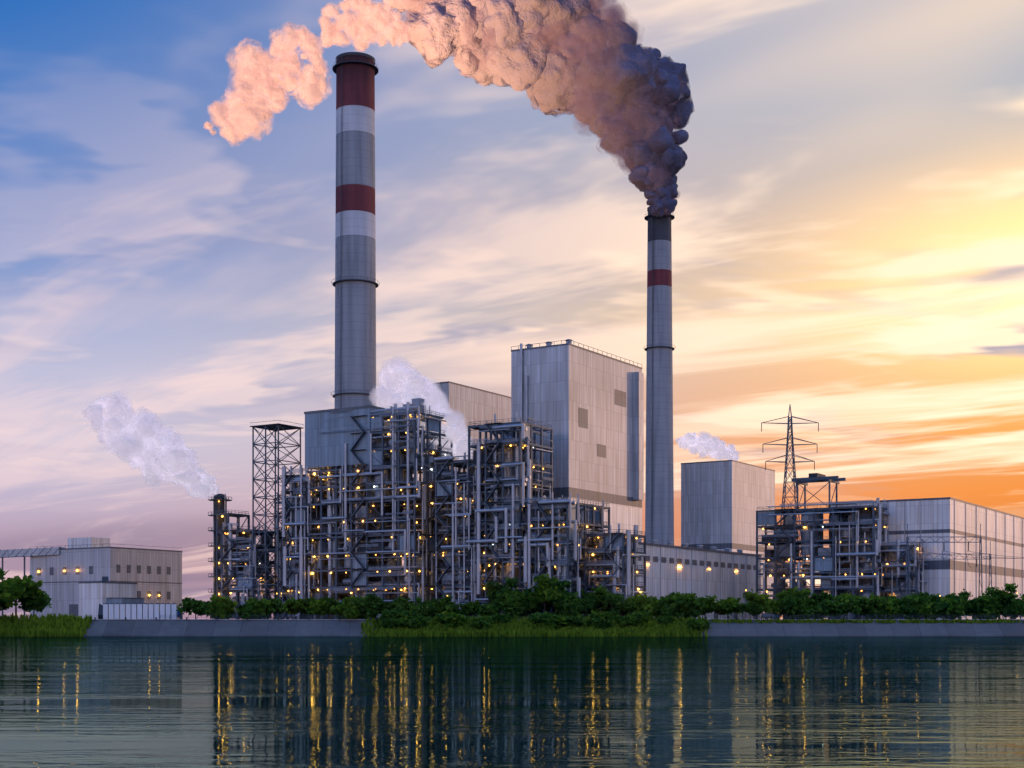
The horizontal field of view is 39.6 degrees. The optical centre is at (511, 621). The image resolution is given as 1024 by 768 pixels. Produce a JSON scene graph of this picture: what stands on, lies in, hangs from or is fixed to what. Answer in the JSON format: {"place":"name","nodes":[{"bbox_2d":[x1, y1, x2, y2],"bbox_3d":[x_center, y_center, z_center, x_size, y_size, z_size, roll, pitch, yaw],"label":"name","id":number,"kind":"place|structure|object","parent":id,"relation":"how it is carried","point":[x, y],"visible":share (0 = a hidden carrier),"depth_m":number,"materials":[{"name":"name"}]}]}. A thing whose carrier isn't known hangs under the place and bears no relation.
{"place":"outdoors","nodes":[
{"label":"outdoors","id":0,"kind":"place"},
{"bbox_2d":[204,0,410,142],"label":"smoke wisps","id":1,"kind":"object","parent":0,"point":[246,109],"visible":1,"depth_m":592.44,"materials":[{"name":"pink"}]},
{"bbox_2d":[0,637,1023,767],"bbox_3d":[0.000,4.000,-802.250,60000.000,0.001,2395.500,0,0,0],"label":"water","id":2,"kind":"structure","parent":0,"point":[511,702],"depth_m":70.67,"materials":[{"name":"liquid"}]},
{"bbox_2d":[0,0,1023,618],"label":"sky","id":3,"kind":"structure","parent":0,"point":[847,227],"materials":[{"name":"blue"}]},
{"bbox_2d":[83,620,1023,636],"bbox_3d":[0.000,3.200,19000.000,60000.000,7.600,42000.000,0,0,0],"label":"retaining wall","id":4,"kind":"structure","parent":0,"point":[224,628],"depth_m":392.92,"materials":[{"name":"grey concrete"}]},
{"bbox_2d":[0,580,21,610],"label":"tree","id":5,"kind":"object","parent":4,"relation":"on","point":[8,593],"visible":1,"depth_m":388.35,"materials":[{"name":"green plant"}]},
{"bbox_2d":[0,575,43,613],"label":"tree","id":6,"kind":"object","parent":4,"relation":"on","point":[28,585],"visible":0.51,"depth_m":394.58,"materials":[{"name":"green plant"}]},
{"bbox_2d":[18,591,51,613],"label":"tree","id":7,"kind":"object","parent":4,"relation":"on","point":[38,602],"visible":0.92,"depth_m":398.09,"materials":[{"name":"green plant"}]},
{"bbox_2d":[103,604,176,618],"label":"metal fence","id":8,"kind":"object","parent":4,"relation":"on","point":[132,611],"visible":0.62,"depth_m":412.00,"materials":[{"name":"grey metal"}]},
{"bbox_2d":[176,597,210,618],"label":"tree","id":9,"kind":"object","parent":4,"relation":"on","point":[197,606],"visible":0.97,"depth_m":400.57,"materials":[{"name":"green plant"}]},
{"bbox_2d":[204,594,238,618],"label":"tree","id":10,"kind":"object","parent":4,"relation":"on","point":[221,607],"visible":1,"depth_m":397.57,"materials":[{"name":"green plant"}]},
{"bbox_2d":[238,605,258,618],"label":"bush","id":11,"kind":"object","parent":4,"relation":"on","point":[247,611],"visible":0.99,"depth_m":396.79,"materials":[{"name":"green plant"}]},
{"bbox_2d":[244,597,275,618],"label":"tree","id":12,"kind":"object","parent":4,"relation":"on","point":[263,608],"visible":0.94,"depth_m":399.54,"materials":[{"name":"green plant"}]},
{"bbox_2d":[270,597,283,618],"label":"tree","id":13,"kind":"object","parent":4,"relation":"on","point":[276,605],"visible":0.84,"depth_m":403.80,"materials":[{"name":"green plant"}]},
{"bbox_2d":[280,597,304,616],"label":"tree","id":14,"kind":"object","parent":4,"relation":"on","point":[292,605],"visible":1,"depth_m":399.39,"materials":[{"name":"green plant"}]},
{"bbox_2d":[304,597,331,618],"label":"tree","id":15,"kind":"object","parent":4,"relation":"on","point":[318,607],"visible":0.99,"depth_m":399.55,"materials":[{"name":"green plant"}]},
{"bbox_2d":[319,596,339,618],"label":"tree","id":16,"kind":"object","parent":4,"relation":"on","point":[331,600],"visible":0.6,"depth_m":402.87,"materials":[{"name":"green plant"}]},
{"bbox_2d":[329,600,362,618],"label":"tree","id":17,"kind":"object","parent":4,"relation":"on","point":[347,611],"visible":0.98,"depth_m":396.05,"materials":[{"name":"green plant"}]},
{"bbox_2d":[341,594,378,618],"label":"tree","id":18,"kind":"object","parent":4,"relation":"on","point":[366,599],"visible":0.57,"depth_m":397.48,"materials":[{"name":"green plant"}]},
{"bbox_2d":[347,599,380,618],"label":"tree","id":19,"kind":"object","parent":4,"relation":"on","point":[362,603],"visible":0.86,"depth_m":396.82,"materials":[{"name":"green plant"}]},
{"bbox_2d":[366,591,383,617],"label":"tree","id":20,"kind":"object","parent":4,"relation":"on","point":[373,598],"visible":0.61,"depth_m":401.43,"materials":[{"name":"green plant"}]},
{"bbox_2d":[0,345,774,618],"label":"cladding","id":21,"kind":"object","parent":4,"relation":"on","point":[721,502],"visible":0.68,"depth_m":507.36,"materials":[{"name":"grey metal"}]},
{"bbox_2d":[379,617,399,627],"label":"bank shrub","id":22,"kind":"object","parent":4,"relation":"on","point":[389,622],"visible":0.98,"depth_m":391.33,"materials":[{"name":"green plant"}]},
{"bbox_2d":[377,608,404,619],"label":"bank shrub","id":23,"kind":"object","parent":4,"relation":"on","point":[388,614],"visible":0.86,"depth_m":393.40,"materials":[{"name":"green plant"}]},
{"bbox_2d":[387,596,409,609],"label":"tree","id":24,"kind":"object","parent":4,"relation":"on","point":[399,600],"visible":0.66,"depth_m":400.21,"materials":[{"name":"green plant"}]},
{"bbox_2d":[397,616,420,627],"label":"bank shrub","id":25,"kind":"object","parent":4,"relation":"on","point":[401,621],"visible":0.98,"depth_m":390.43,"materials":[{"name":"green plant"}]},
{"bbox_2d":[405,614,429,629],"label":"bank shrub","id":26,"kind":"object","parent":4,"relation":"on","point":[423,619],"visible":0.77,"depth_m":391.44,"materials":[{"name":"green plant"}]},
{"bbox_2d":[407,602,433,616],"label":"bush","id":27,"kind":"object","parent":4,"relation":"on","point":[416,607],"visible":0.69,"depth_m":396.45,"materials":[{"name":"green plant"}]},
{"bbox_2d":[428,599,458,616],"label":"bush","id":28,"kind":"object","parent":4,"relation":"on","point":[442,606],"visible":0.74,"depth_m":398.52,"materials":[{"name":"green plant"}]},
{"bbox_2d":[435,611,468,626],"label":"bank shrub","id":29,"kind":"object","parent":4,"relation":"on","point":[455,618],"visible":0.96,"depth_m":392.02,"materials":[{"name":"green plant"}]},
{"bbox_2d":[459,600,480,616],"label":"tree","id":30,"kind":"object","parent":4,"relation":"on","point":[470,608],"visible":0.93,"depth_m":402.89,"materials":[{"name":"green plant"}]},
{"bbox_2d":[467,615,494,628],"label":"bank shrub","id":31,"kind":"object","parent":4,"relation":"on","point":[483,622],"visible":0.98,"depth_m":390.47,"materials":[{"name":"green plant"}]},
{"bbox_2d":[476,603,500,617],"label":"bush","id":32,"kind":"object","parent":4,"relation":"on","point":[491,609],"visible":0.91,"depth_m":397.86,"materials":[{"name":"green plant"}]},
{"bbox_2d":[485,577,518,612],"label":"tree","id":33,"kind":"object","parent":4,"relation":"on","point":[494,591],"visible":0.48,"depth_m":410.46,"materials":[{"name":"green plant"}]},
{"bbox_2d":[491,612,512,622],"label":"bank shrub","id":34,"kind":"object","parent":4,"relation":"on","point":[503,618],"visible":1,"depth_m":393.62,"materials":[{"name":"green plant"}]},
{"bbox_2d":[335,130,673,592],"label":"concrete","id":35,"kind":"object","parent":4,"relation":"on","point":[355,331],"visible":0.61,"depth_m":497.25,"materials":[{"name":"concrete"}]},
{"bbox_2d":[335,105,375,240],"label":"chimney white bands","id":36,"kind":"object","parent":35,"relation":"attached to","point":[358,118],"visible":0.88,"depth_m":493.95,"materials":[{"name":"paint"}]},
{"bbox_2d":[331,52,674,539],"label":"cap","id":37,"kind":"object","parent":35,"relation":"attached to","point":[659,228],"visible":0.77,"depth_m":614.36,"materials":[{"name":"metal"}]},
{"bbox_2d":[383,0,693,216],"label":"smoke","id":38,"kind":"object","parent":37,"relation":"attached to","point":[541,75],"visible":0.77,"depth_m":600.83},
{"bbox_2d":[336,55,671,287],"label":"chimney red bands","id":39,"kind":"object","parent":35,"relation":"attached to","point":[358,83],"visible":0.85,"depth_m":494.28,"materials":[{"name":"paint"}]},
{"bbox_2d":[0,340,1023,618],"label":"steel framework","id":40,"kind":"object","parent":4,"relation":"on","point":[486,564],"visible":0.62,"depth_m":450.06,"materials":[{"name":"grey metal"}]},
{"bbox_2d":[0,613,1023,636],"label":"bank grass","id":41,"kind":"structure","parent":4,"relation":"on","point":[54,625],"depth_m":391.05,"materials":[{"name":"green plant"}]},
{"bbox_2d":[2,414,1023,619],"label":"lights","id":42,"kind":"object","parent":4,"relation":"on","point":[217,505],"visible":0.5,"depth_m":448.76,"materials":[{"name":"metal"}]},
{"bbox_2d":[37,418,917,595],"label":"lamps","id":43,"kind":"object","parent":42,"relation":"on","point":[804,527],"visible":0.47,"depth_m":450.51,"materials":[{"name":"yellow glass"}]},
{"bbox_2d":[107,407,920,618],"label":"cladding","id":44,"kind":"object","parent":4,"relation":"on","point":[324,451],"visible":0.31,"depth_m":451.24,"materials":[{"name":"grey metal"}]},
{"bbox_2d":[496,587,532,612],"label":"tree","id":45,"kind":"object","parent":4,"relation":"on","point":[511,599],"visible":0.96,"depth_m":398.32,"materials":[{"name":"green plant"}]},
{"bbox_2d":[503,604,526,617],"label":"bush","id":46,"kind":"object","parent":4,"relation":"on","point":[518,613],"visible":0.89,"depth_m":397.55,"materials":[{"name":"green plant"}]},
{"bbox_2d":[36,343,1023,618],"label":"cladding","id":47,"kind":"object","parent":4,"relation":"on","point":[630,501],"visible":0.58,"depth_m":475.16,"materials":[{"name":"grey metal"}]},
{"bbox_2d":[528,611,553,624],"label":"bank shrub","id":48,"kind":"object","parent":4,"relation":"on","point":[536,617],"visible":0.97,"depth_m":392.50,"materials":[{"name":"green plant"}]},
{"bbox_2d":[527,573,561,611],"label":"tree","id":49,"kind":"object","parent":4,"relation":"on","point":[541,593],"visible":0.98,"depth_m":397.40,"materials":[{"name":"green plant"}]},
{"bbox_2d":[68,497,1023,618],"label":"cladding","id":50,"kind":"object","parent":4,"relation":"on","point":[937,514],"visible":0.47,"depth_m":478.58,"materials":[{"name":"grey metal"}]},
{"bbox_2d":[542,614,567,628],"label":"bank shrub","id":51,"kind":"object","parent":4,"relation":"on","point":[557,621],"visible":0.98,"depth_m":391.01,"materials":[{"name":"green plant"}]},
{"bbox_2d":[539,577,571,610],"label":"tree","id":52,"kind":"object","parent":4,"relation":"on","point":[563,583],"visible":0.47,"depth_m":401.79,"materials":[{"name":"green plant"}]},
{"bbox_2d":[92,619,1023,619],"bbox_3d":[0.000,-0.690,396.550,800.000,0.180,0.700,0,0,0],"label":"kerb","id":53,"kind":"structure","parent":4,"relation":"on","point":[518,619],"depth_m":396.20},
{"bbox_2d":[548,587,579,612],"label":"tree","id":54,"kind":"object","parent":4,"relation":"on","point":[561,603],"visible":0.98,"depth_m":398.18,"materials":[{"name":"green plant"}]},
{"bbox_2d":[230,339,912,618],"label":"railings","id":55,"kind":"object","parent":4,"relation":"on","point":[447,474],"visible":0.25,"depth_m":450.54,"materials":[{"name":"grey metal"}]},
{"bbox_2d":[565,614,583,626],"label":"bank shrub","id":56,"kind":"object","parent":4,"relation":"on","point":[572,620],"visible":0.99,"depth_m":391.99,"materials":[{"name":"green plant"}]},
{"bbox_2d":[563,598,587,615],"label":"tree","id":57,"kind":"object","parent":4,"relation":"on","point":[576,608],"visible":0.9,"depth_m":397.10,"materials":[{"name":"green plant"}]},
{"bbox_2d":[575,597,599,616],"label":"tree","id":58,"kind":"object","parent":4,"relation":"on","point":[589,603],"visible":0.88,"depth_m":398.98,"materials":[{"name":"green plant"}]},
{"bbox_2d":[579,617,595,626],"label":"bank shrub","id":59,"kind":"object","parent":4,"relation":"on","point":[587,621],"visible":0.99,"depth_m":391.62,"materials":[{"name":"green plant"}]},
{"bbox_2d":[591,584,613,612],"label":"tree","id":60,"kind":"object","parent":4,"relation":"on","point":[600,592],"visible":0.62,"depth_m":401.30,"materials":[{"name":"green plant"}]},
{"bbox_2d":[588,609,619,624],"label":"bank shrub","id":61,"kind":"object","parent":4,"relation":"on","point":[603,616],"visible":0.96,"depth_m":392.75,"materials":[{"name":"green plant"}]},
{"bbox_2d":[594,619,614,628],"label":"bank shrub","id":62,"kind":"object","parent":4,"relation":"on","point":[604,624],"visible":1,"depth_m":391.17,"materials":[{"name":"green plant"}]},
{"bbox_2d":[599,592,624,606],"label":"tree","id":63,"kind":"object","parent":4,"relation":"on","point":[611,599],"visible":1,"depth_m":399.41,"materials":[{"name":"green plant"}]},
{"bbox_2d":[213,343,1022,618],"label":"pipes","id":64,"kind":"object","parent":4,"relation":"on","point":[474,591],"visible":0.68,"depth_m":441.25,"materials":[{"name":"metal"}]},
{"bbox_2d":[84,359,738,497],"bbox_3d":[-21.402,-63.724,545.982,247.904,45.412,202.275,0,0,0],"label":"steam","id":65,"kind":"object","parent":64,"relation":"attached to","point":[158,452],"visible":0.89,"depth_m":470.89,"materials":[{"name":"white"}]},
{"bbox_2d":[610,603,630,615],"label":"bush","id":66,"kind":"object","parent":4,"relation":"on","point":[618,609],"visible":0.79,"depth_m":399.02,"materials":[{"name":"green plant"}]},
{"bbox_2d":[616,613,643,626],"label":"bank shrub","id":67,"kind":"object","parent":4,"relation":"on","point":[629,620],"visible":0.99,"depth_m":391.59,"materials":[{"name":"green plant"}]},
{"bbox_2d":[623,594,649,612],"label":"tree","id":68,"kind":"object","parent":4,"relation":"on","point":[631,602],"visible":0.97,"depth_m":397.80,"materials":[{"name":"green plant"}]},
{"bbox_2d":[626,610,652,622],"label":"bank shrub","id":69,"kind":"object","parent":4,"relation":"on","point":[643,615],"visible":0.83,"depth_m":393.53,"materials":[{"name":"green plant"}]},
{"bbox_2d":[636,600,661,618],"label":"bush","id":70,"kind":"object","parent":4,"relation":"on","point":[651,607],"visible":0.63,"depth_m":398.21,"materials":[{"name":"green plant"}]},
{"bbox_2d":[655,616,675,624],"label":"bank shrub","id":71,"kind":"object","parent":4,"relation":"on","point":[669,619],"visible":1,"depth_m":393.19,"materials":[{"name":"green plant"}]},
{"bbox_2d":[657,594,678,606],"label":"tree","id":72,"kind":"object","parent":4,"relation":"on","point":[667,601],"visible":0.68,"depth_m":401.39,"materials":[{"name":"green plant"}]},
{"bbox_2d":[672,593,705,618],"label":"tree","id":73,"kind":"object","parent":4,"relation":"on","point":[692,605],"visible":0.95,"depth_m":396.74,"materials":[{"name":"green plant"}]},
{"bbox_2d":[685,617,712,629],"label":"bank shrub","id":74,"kind":"object","parent":4,"relation":"on","point":[697,624],"visible":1,"depth_m":391.14,"materials":[{"name":"green plant"}]},
{"bbox_2d":[685,592,717,618],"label":"tree","id":75,"kind":"object","parent":4,"relation":"on","point":[710,601],"visible":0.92,"depth_m":397.54,"materials":[{"name":"green plant"}]},
{"bbox_2d":[707,601,728,618],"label":"tree","id":76,"kind":"object","parent":4,"relation":"on","point":[719,606],"visible":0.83,"depth_m":399.13,"materials":[{"name":"green plant"}]},
{"bbox_2d":[717,598,739,618],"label":"tree","id":77,"kind":"object","parent":4,"relation":"on","point":[731,604],"visible":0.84,"depth_m":401.11,"materials":[{"name":"green plant"}]},
{"bbox_2d":[732,600,756,618],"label":"tree","id":78,"kind":"object","parent":4,"relation":"on","point":[747,607],"visible":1,"depth_m":398.02,"materials":[{"name":"green plant"}]},
{"bbox_2d":[748,603,762,618],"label":"tree","id":79,"kind":"object","parent":4,"relation":"on","point":[756,610],"visible":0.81,"depth_m":402.84,"materials":[{"name":"green plant"}]},
{"bbox_2d":[743,588,773,618],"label":"tree","id":80,"kind":"object","parent":4,"relation":"on","point":[760,599],"visible":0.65,"depth_m":409.02,"materials":[{"name":"green plant"}]},
{"bbox_2d":[761,599,781,618],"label":"tree","id":81,"kind":"object","parent":4,"relation":"on","point":[772,608],"visible":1,"depth_m":398.94,"materials":[{"name":"green plant"}]},
{"bbox_2d":[777,594,811,618],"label":"tree","id":82,"kind":"object","parent":4,"relation":"on","point":[793,606],"visible":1,"depth_m":398.31,"materials":[{"name":"green plant"}]},
{"bbox_2d":[787,586,813,618],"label":"tree","id":83,"kind":"object","parent":4,"relation":"on","point":[791,591],"visible":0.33,"depth_m":402.43,"materials":[{"name":"green plant"}]},
{"bbox_2d":[801,604,827,618],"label":"bush","id":84,"kind":"object","parent":4,"relation":"on","point":[811,610],"visible":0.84,"depth_m":398.31,"materials":[{"name":"green plant"}]},
{"bbox_2d":[809,591,830,606],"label":"tree","id":85,"kind":"object","parent":4,"relation":"on","point":[823,596],"visible":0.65,"depth_m":403.57,"materials":[{"name":"green plant"}]},
{"bbox_2d":[814,599,847,618],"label":"tree","id":86,"kind":"object","parent":4,"relation":"on","point":[828,607],"visible":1,"depth_m":396.79,"materials":[{"name":"green plant"}]},
{"bbox_2d":[833,596,862,616],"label":"tree","id":87,"kind":"object","parent":4,"relation":"on","point":[851,604],"visible":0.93,"depth_m":397.33,"materials":[{"name":"green plant"}]},
{"bbox_2d":[864,596,885,608],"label":"tree","id":88,"kind":"object","parent":4,"relation":"on","point":[879,600],"visible":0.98,"depth_m":397.93,"materials":[{"name":"green plant"}]},
{"bbox_2d":[864,607,888,618],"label":"bush","id":89,"kind":"object","parent":4,"relation":"on","point":[871,612],"visible":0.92,"depth_m":398.22,"materials":[{"name":"green plant"}]},
{"bbox_2d":[862,598,894,618],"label":"bush","id":90,"kind":"object","parent":4,"relation":"on","point":[884,606],"visible":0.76,"depth_m":398.50,"materials":[{"name":"green plant"}]},
{"bbox_2d":[881,602,900,618],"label":"bush","id":91,"kind":"object","parent":4,"relation":"on","point":[894,610],"visible":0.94,"depth_m":397.89,"materials":[{"name":"green plant"}]},
{"bbox_2d":[898,595,918,605],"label":"tree","id":92,"kind":"object","parent":4,"relation":"on","point":[907,599],"visible":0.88,"depth_m":400.65,"materials":[{"name":"green plant"}]},
{"bbox_2d":[899,603,918,618],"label":"bush","id":93,"kind":"object","parent":4,"relation":"on","point":[906,611],"visible":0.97,"depth_m":397.93,"materials":[{"name":"green plant"}]},
{"bbox_2d":[912,595,931,618],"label":"tree","id":94,"kind":"object","parent":4,"relation":"on","point":[921,601],"visible":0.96,"depth_m":399.05,"materials":[{"name":"green plant"}]},
{"bbox_2d":[910,601,939,618],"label":"bush","id":95,"kind":"object","parent":4,"relation":"on","point":[926,612],"visible":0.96,"depth_m":397.25,"materials":[{"name":"green plant"}]},
{"bbox_2d":[911,592,939,601],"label":"tree","id":96,"kind":"object","parent":4,"relation":"on","point":[925,595],"visible":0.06,"depth_m":410.46,"materials":[{"name":"green plant"}]},
{"bbox_2d":[925,601,946,618],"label":"bush","id":97,"kind":"object","parent":4,"relation":"on","point":[938,609],"visible":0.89,"depth_m":397.38,"materials":[{"name":"green plant"}]},
{"bbox_2d":[937,596,968,618],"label":"tree","id":98,"kind":"object","parent":4,"relation":"on","point":[948,604],"visible":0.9,"depth_m":397.10,"materials":[{"name":"green plant"}]},
{"bbox_2d":[946,589,972,618],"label":"tree","id":99,"kind":"object","parent":4,"relation":"on","point":[949,595],"visible":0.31,"depth_m":402.41,"materials":[{"name":"green plant"}]},
{"bbox_2d":[961,595,984,618],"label":"tree","id":100,"kind":"object","parent":4,"relation":"on","point":[973,604],"visible":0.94,"depth_m":399.19,"materials":[{"name":"green plant"}]},
{"bbox_2d":[969,601,1001,618],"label":"bush","id":101,"kind":"object","parent":4,"relation":"on","point":[991,610],"visible":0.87,"depth_m":398.51,"materials":[{"name":"green plant"}]},
{"bbox_2d":[971,604,1002,618],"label":"bush","id":102,"kind":"object","parent":4,"relation":"on","point":[977,612],"visible":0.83,"depth_m":398.68,"materials":[{"name":"green plant"}]},
{"bbox_2d":[978,593,1001,618],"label":"tree","id":103,"kind":"object","parent":4,"relation":"on","point":[989,602],"visible":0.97,"depth_m":398.85,"materials":[{"name":"green plant"}]},
{"bbox_2d":[985,583,1017,618],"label":"tree","id":104,"kind":"object","parent":4,"relation":"on","point":[1002,594],"visible":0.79,"depth_m":399.77,"materials":[{"name":"green plant"}]},
{"bbox_2d":[1000,594,1023,618],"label":"tree","id":105,"kind":"object","parent":4,"relation":"on","point":[1012,606],"visible":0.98,"depth_m":397.72,"materials":[{"name":"green plant"}]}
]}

